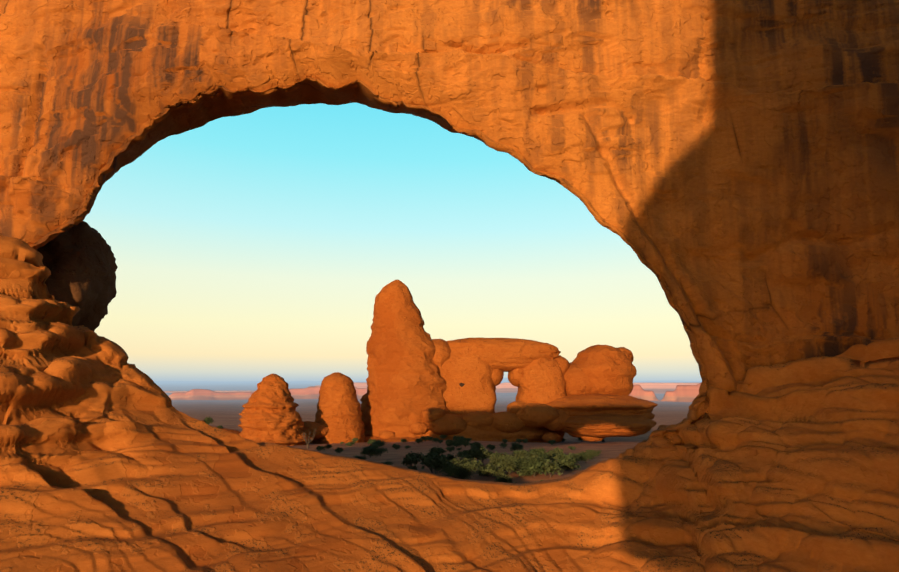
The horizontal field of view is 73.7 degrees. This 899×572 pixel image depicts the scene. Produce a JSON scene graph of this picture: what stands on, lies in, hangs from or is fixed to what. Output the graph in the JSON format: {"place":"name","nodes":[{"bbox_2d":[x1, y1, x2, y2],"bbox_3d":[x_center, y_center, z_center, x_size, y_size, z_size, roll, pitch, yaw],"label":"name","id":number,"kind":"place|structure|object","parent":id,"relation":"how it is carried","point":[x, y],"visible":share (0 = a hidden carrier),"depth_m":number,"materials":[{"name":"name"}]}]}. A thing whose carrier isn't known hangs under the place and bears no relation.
{"place":"outdoors","nodes":[
{"label":"outdoors","id":0,"kind":"place"},
{"bbox_2d":[169,386,366,399],"bbox_3d":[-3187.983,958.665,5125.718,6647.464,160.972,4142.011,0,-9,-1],"label":"distant mesas","id":1,"kind":"structure","parent":0,"point":[310,392],"depth_m":6439.90,"materials":[{"name":"stone"}]},
{"bbox_2d":[83,103,701,380],"label":"sky","id":2,"kind":"structure","parent":0,"point":[256,245],"materials":[{"name":"blue"}]},
{"bbox_2d":[156,383,691,483],"bbox_3d":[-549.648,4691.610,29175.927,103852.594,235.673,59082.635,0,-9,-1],"label":"desert ground","id":3,"kind":"structure","parent":0,"point":[224,413],"depth_m":189.26,"materials":[{"name":"soil"}]},
{"bbox_2d":[203,416,214,424],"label":"shrub","id":4,"kind":"object","parent":3,"relation":"on","point":[207,420],"visible":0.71,"depth_m":301.17,"materials":[{"name":"green plant"}]},
{"bbox_2d":[222,372,364,445],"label":"rock formations","id":5,"kind":"object","parent":3,"relation":"on","point":[269,413],"visible":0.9,"depth_m":145.91,"materials":[{"name":"orange stone"}]},
{"bbox_2d":[302,428,316,447],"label":"bare tree","id":6,"kind":"object","parent":3,"relation":"on","point":[308,442],"visible":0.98,"depth_m":120.21,"materials":[{"name":"brown plant"}]},
{"bbox_2d":[314,446,324,450],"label":"shrub","id":7,"kind":"object","parent":3,"relation":"on","point":[318,448],"visible":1,"depth_m":99.62,"materials":[{"name":"green plant"}]},
{"bbox_2d":[324,443,331,448],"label":"shrub","id":8,"kind":"object","parent":3,"relation":"on","point":[327,446],"visible":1,"depth_m":110.28,"materials":[{"name":"green plant"}]},
{"bbox_2d":[335,447,344,452],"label":"shrub","id":9,"kind":"object","parent":3,"relation":"on","point":[338,450],"visible":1,"depth_m":90.94,"materials":[{"name":"green plant"}]},
{"bbox_2d":[353,455,366,459],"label":"shrub","id":10,"kind":"object","parent":3,"relation":"on","point":[361,457],"visible":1,"depth_m":64.42,"materials":[{"name":"green plant"}]},
{"bbox_2d":[360,445,385,457],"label":"shrub","id":11,"kind":"object","parent":3,"relation":"on","point":[370,450],"visible":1,"depth_m":73.20,"materials":[{"name":"green plant"}]},
{"bbox_2d":[373,440,385,446],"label":"shrub","id":12,"kind":"object","parent":3,"relation":"on","point":[381,443],"visible":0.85,"depth_m":112.96,"materials":[{"name":"green plant"}]},
{"bbox_2d":[381,459,393,464],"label":"shrub","id":13,"kind":"object","parent":3,"relation":"on","point":[388,463],"visible":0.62,"depth_m":50.99,"materials":[{"name":"green plant"}]},
{"bbox_2d":[401,455,420,465],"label":"shrub","id":14,"kind":"object","parent":3,"relation":"on","point":[407,460],"visible":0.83,"depth_m":56.44,"materials":[{"name":"green plant"}]},
{"bbox_2d":[407,465,416,469],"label":"shrub","id":15,"kind":"object","parent":3,"relation":"on","point":[413,467],"visible":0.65,"depth_m":47.72,"materials":[{"name":"green plant"}]},
{"bbox_2d":[404,451,426,465],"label":"shrub","id":16,"kind":"object","parent":3,"relation":"on","point":[416,454],"visible":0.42,"depth_m":57.09,"materials":[{"name":"green plant"}]},
{"bbox_2d":[414,438,422,443],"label":"shrub","id":17,"kind":"object","parent":3,"relation":"on","point":[417,440],"visible":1,"depth_m":131.02,"materials":[{"name":"green plant"}]},
{"bbox_2d":[415,454,445,473],"bbox_3d":[-1.650,14.802,49.656,2.555,1.665,2.448,-2,-9,14],"label":"shrub","id":18,"kind":"object","parent":3,"relation":"on","point":[427,461],"visible":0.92,"depth_m":49.27,"materials":[{"name":"green plant"}]},
{"bbox_2d":[426,451,438,458],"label":"shrub","id":19,"kind":"object","parent":3,"relation":"on","point":[431,453],"visible":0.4,"depth_m":61.58,"materials":[{"name":"green plant"}]},
{"bbox_2d":[428,446,443,454],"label":"shrub","id":20,"kind":"object","parent":3,"relation":"on","point":[437,450],"visible":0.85,"depth_m":74.11,"materials":[{"name":"green plant"}]},
{"bbox_2d":[438,463,450,472],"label":"shrub","id":21,"kind":"object","parent":3,"relation":"on","point":[443,468],"visible":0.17,"depth_m":48.55,"materials":[{"name":"green plant"}]},
{"bbox_2d":[437,453,456,460],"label":"shrub","id":22,"kind":"object","parent":3,"relation":"on","point":[450,457],"visible":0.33,"depth_m":56.43,"materials":[{"name":"green plant"}]},
{"bbox_2d":[436,457,461,470],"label":"shrub","id":23,"kind":"object","parent":3,"relation":"on","point":[453,460],"visible":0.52,"depth_m":48.75,"materials":[{"name":"green plant"}]},
{"bbox_2d":[0,0,898,455],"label":"arch wall","id":24,"kind":"structure","parent":3,"relation":"on","point":[726,172],"depth_m":27.29,"materials":[{"name":"orange stone"}]},
{"bbox_2d":[37,221,117,330],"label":"boulder","id":25,"kind":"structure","parent":24,"relation":"attached to","point":[78,260],"depth_m":29.44,"materials":[{"name":"brown stone"}]},
{"bbox_2d":[0,235,898,571],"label":"foreground rock","id":26,"kind":"object","parent":3,"relation":"on","point":[112,459],"visible":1,"depth_m":19.69,"materials":[{"name":"orange stone"}]},
{"bbox_2d":[445,446,454,452],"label":"shrub","id":27,"kind":"object","parent":3,"relation":"on","point":[449,449],"visible":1,"depth_m":87.81,"materials":[{"name":"green plant"}]},
{"bbox_2d":[445,439,456,446],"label":"shrub","id":28,"kind":"object","parent":3,"relation":"on","point":[448,441],"visible":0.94,"depth_m":112.43,"materials":[{"name":"green plant"}]},
{"bbox_2d":[452,442,461,446],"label":"shrub","id":29,"kind":"object","parent":3,"relation":"on","point":[457,444],"visible":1,"depth_m":107.20,"materials":[{"name":"green plant"}]},
{"bbox_2d":[455,450,464,457],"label":"shrub","id":30,"kind":"object","parent":3,"relation":"on","point":[459,454],"visible":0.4,"depth_m":72.51,"materials":[{"name":"green plant"}]},
{"bbox_2d":[457,436,466,441],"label":"shrub","id":31,"kind":"object","parent":3,"relation":"on","point":[461,438],"visible":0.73,"depth_m":125.13,"materials":[{"name":"green plant"}]},
{"bbox_2d":[441,458,483,478],"bbox_3d":[1.028,14.259,46.212,3.368,2.055,2.825,-6,-11,32],"label":"shrub","id":32,"kind":"object","parent":3,"relation":"on","point":[461,471],"visible":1,"depth_m":46.01,"materials":[{"name":"green plant"}]},
{"bbox_2d":[460,457,470,464],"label":"shrub","id":33,"kind":"object","parent":3,"relation":"on","point":[464,460],"visible":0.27,"depth_m":52.23,"materials":[{"name":"green plant"}]},
{"bbox_2d":[462,440,469,447],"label":"shrub","id":34,"kind":"object","parent":3,"relation":"on","point":[464,443],"visible":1,"depth_m":109.08,"materials":[{"name":"green plant"}]},
{"bbox_2d":[461,452,473,459],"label":"shrub","id":35,"kind":"object","parent":3,"relation":"on","point":[465,454],"visible":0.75,"depth_m":65.95,"materials":[{"name":"green plant"}]},
{"bbox_2d":[466,460,483,469],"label":"shrub","id":36,"kind":"object","parent":3,"relation":"on","point":[479,461],"visible":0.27,"depth_m":51.88,"materials":[{"name":"green plant"}]},
{"bbox_2d":[469,442,482,446],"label":"shrub","id":37,"kind":"object","parent":3,"relation":"on","point":[477,444],"visible":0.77,"depth_m":97.71,"materials":[{"name":"green plant"}]},
{"bbox_2d":[467,446,488,459],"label":"shrub","id":38,"kind":"object","parent":3,"relation":"on","point":[474,452],"visible":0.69,"depth_m":62.88,"materials":[{"name":"green plant"}]},
{"bbox_2d":[473,449,490,462],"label":"shrub","id":39,"kind":"object","parent":3,"relation":"on","point":[484,455],"visible":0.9,"depth_m":62.39,"materials":[{"name":"green plant"}]},
{"bbox_2d":[476,470,491,476],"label":"shrub","id":40,"kind":"object","parent":3,"relation":"on","point":[480,472],"visible":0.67,"depth_m":47.76,"materials":[{"name":"green plant"}]},
{"bbox_2d":[477,464,497,476],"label":"shrub","id":41,"kind":"object","parent":3,"relation":"on","point":[488,468],"visible":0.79,"depth_m":47.61,"materials":[{"name":"green plant"}]},
{"bbox_2d":[486,444,495,449],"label":"shrub","id":42,"kind":"object","parent":3,"relation":"on","point":[490,447],"visible":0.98,"depth_m":100.18,"materials":[{"name":"green plant"}]},
{"bbox_2d":[487,455,500,468],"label":"shrub","id":43,"kind":"object","parent":3,"relation":"on","point":[494,459],"visible":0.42,"depth_m":52.01,"materials":[{"name":"green plant"}]},
{"bbox_2d":[490,468,506,476],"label":"shrub","id":44,"kind":"object","parent":3,"relation":"on","point":[500,471],"visible":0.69,"depth_m":47.51,"materials":[{"name":"green plant"}]},
{"bbox_2d":[489,451,510,459],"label":"shrub","id":45,"kind":"object","parent":3,"relation":"on","point":[501,455],"visible":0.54,"depth_m":57.62,"materials":[{"name":"green plant"}]},
{"bbox_2d":[494,473,516,483],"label":"shrub","id":46,"kind":"object","parent":3,"relation":"on","point":[504,478],"visible":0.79,"depth_m":43.66,"materials":[{"name":"green plant"}]},
{"bbox_2d":[495,456,520,473],"bbox_3d":[5.019,14.629,49.127,2.442,1.699,2.937,-6,-11,34],"label":"shrub","id":47,"kind":"object","parent":3,"relation":"on","point":[516,461],"visible":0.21,"depth_m":48.57,"materials":[{"name":"green plant"}]},
{"bbox_2d":[494,458,522,474],"bbox_3d":[4.776,14.690,48.403,2.343,1.547,2.245,7,-11,-37],"label":"shrub","id":48,"kind":"object","parent":3,"relation":"on","point":[506,463],"visible":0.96,"depth_m":48.11,"materials":[{"name":"green plant"}]},
{"bbox_2d":[360,280,657,442],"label":"rock formation","id":49,"kind":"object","parent":3,"relation":"on","point":[417,374],"depth_m":169.60,"materials":[{"name":"orange stone"}]},
{"bbox_2d":[510,441,523,450],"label":"shrub","id":50,"kind":"object","parent":3,"relation":"on","point":[517,446],"visible":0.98,"depth_m":95.50,"materials":[{"name":"green plant"}]},
{"bbox_2d":[505,450,529,459],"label":"shrub","id":51,"kind":"object","parent":3,"relation":"on","point":[515,455],"visible":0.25,"depth_m":57.48,"materials":[{"name":"green plant"}]},
{"bbox_2d":[517,470,528,476],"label":"shrub","id":52,"kind":"object","parent":3,"relation":"on","point":[523,472],"visible":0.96,"depth_m":47.91,"materials":[{"name":"green plant"}]},
{"bbox_2d":[519,455,539,469],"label":"shrub","id":53,"kind":"object","parent":3,"relation":"on","point":[525,462],"visible":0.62,"depth_m":48.63,"materials":[{"name":"green plant"}]},
{"bbox_2d":[518,453,540,458],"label":"shrub","id":54,"kind":"object","parent":3,"relation":"on","point":[532,455],"visible":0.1,"depth_m":55.91,"materials":[{"name":"green plant"}]},
{"bbox_2d":[521,459,544,476],"bbox_3d":[6.867,14.815,48.457,2.097,1.483,2.189,-5,-10,30],"label":"shrub","id":55,"kind":"object","parent":3,"relation":"on","point":[537,467],"visible":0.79,"depth_m":47.86,"materials":[{"name":"green plant"}]},
{"bbox_2d":[525,447,548,459],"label":"shrub","id":56,"kind":"object","parent":3,"relation":"on","point":[540,453],"visible":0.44,"depth_m":59.86,"materials":[{"name":"green plant"}]},
{"bbox_2d":[528,456,549,474],"bbox_3d":[7.122,14.820,49.352,2.455,1.616,2.352,-2,-9,10],"label":"shrub","id":57,"kind":"object","parent":3,"relation":"on","point":[542,461],"visible":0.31,"depth_m":49.32,"materials":[{"name":"green plant"}]},
{"bbox_2d":[539,460,566,477],"bbox_3d":[8.289,14.854,48.362,2.413,1.453,2.311,1,-9,-5],"label":"shrub","id":58,"kind":"object","parent":3,"relation":"on","point":[550,467],"visible":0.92,"depth_m":47.87,"materials":[{"name":"green plant"}]},
{"bbox_2d":[548,449,558,455],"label":"shrub","id":59,"kind":"object","parent":3,"relation":"on","point":[553,452],"visible":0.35,"depth_m":75.02,"materials":[{"name":"green plant"}]},
{"bbox_2d":[549,452,563,462],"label":"shrub","id":60,"kind":"object","parent":3,"relation":"on","point":[553,456],"visible":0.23,"depth_m":66.45,"materials":[{"name":"green plant"}]},
{"bbox_2d":[556,452,580,470],"bbox_3d":[10.592,16.081,54.483,2.304,1.802,2.405,-6,-11,36],"label":"shrub","id":61,"kind":"object","parent":3,"relation":"on","point":[564,460],"visible":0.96,"depth_m":53.94,"materials":[{"name":"green plant"}]},
{"bbox_2d":[564,465,573,470],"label":"shrub","id":62,"kind":"object","parent":3,"relation":"on","point":[568,468],"visible":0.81,"depth_m":54.04,"materials":[{"name":"green plant"}]},
{"bbox_2d":[574,453,583,462],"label":"shrub","id":63,"kind":"object","parent":3,"relation":"on","point":[578,456],"visible":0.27,"depth_m":70.30,"materials":[{"name":"green plant"}]},
{"bbox_2d":[580,451,594,462],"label":"shrub","id":64,"kind":"object","parent":3,"relation":"on","point":[585,456],"visible":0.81,"depth_m":70.73,"materials":[{"name":"green plant"}]},
{"bbox_2d":[586,449,598,456],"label":"shrub","id":65,"kind":"object","parent":3,"relation":"on","point":[594,454],"visible":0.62,"depth_m":83.08,"materials":[{"name":"green plant"}]},
{"bbox_2d":[154,378,701,382],"bbox_3d":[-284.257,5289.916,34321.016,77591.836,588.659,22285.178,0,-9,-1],"label":"blue mountain range","id":66,"kind":"structure","parent":0,"point":[504,380],"depth_m":41734.29,"materials":[{"name":"blue stone"}]},
{"bbox_2d":[164,382,698,393],"bbox_3d":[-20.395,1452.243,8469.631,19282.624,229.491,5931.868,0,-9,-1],"label":"distant mesas","id":67,"kind":"structure","parent":0,"point":[655,388],"depth_m":10217.81,"materials":[{"name":"stone"}]},
{"bbox_2d":[629,382,701,401],"bbox_3d":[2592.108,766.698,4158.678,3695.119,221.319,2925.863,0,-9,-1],"label":"distant mesa","id":68,"kind":"structure","parent":0,"point":[684,393],"depth_m":4740.56,"materials":[{"name":"stone"}]}
]}

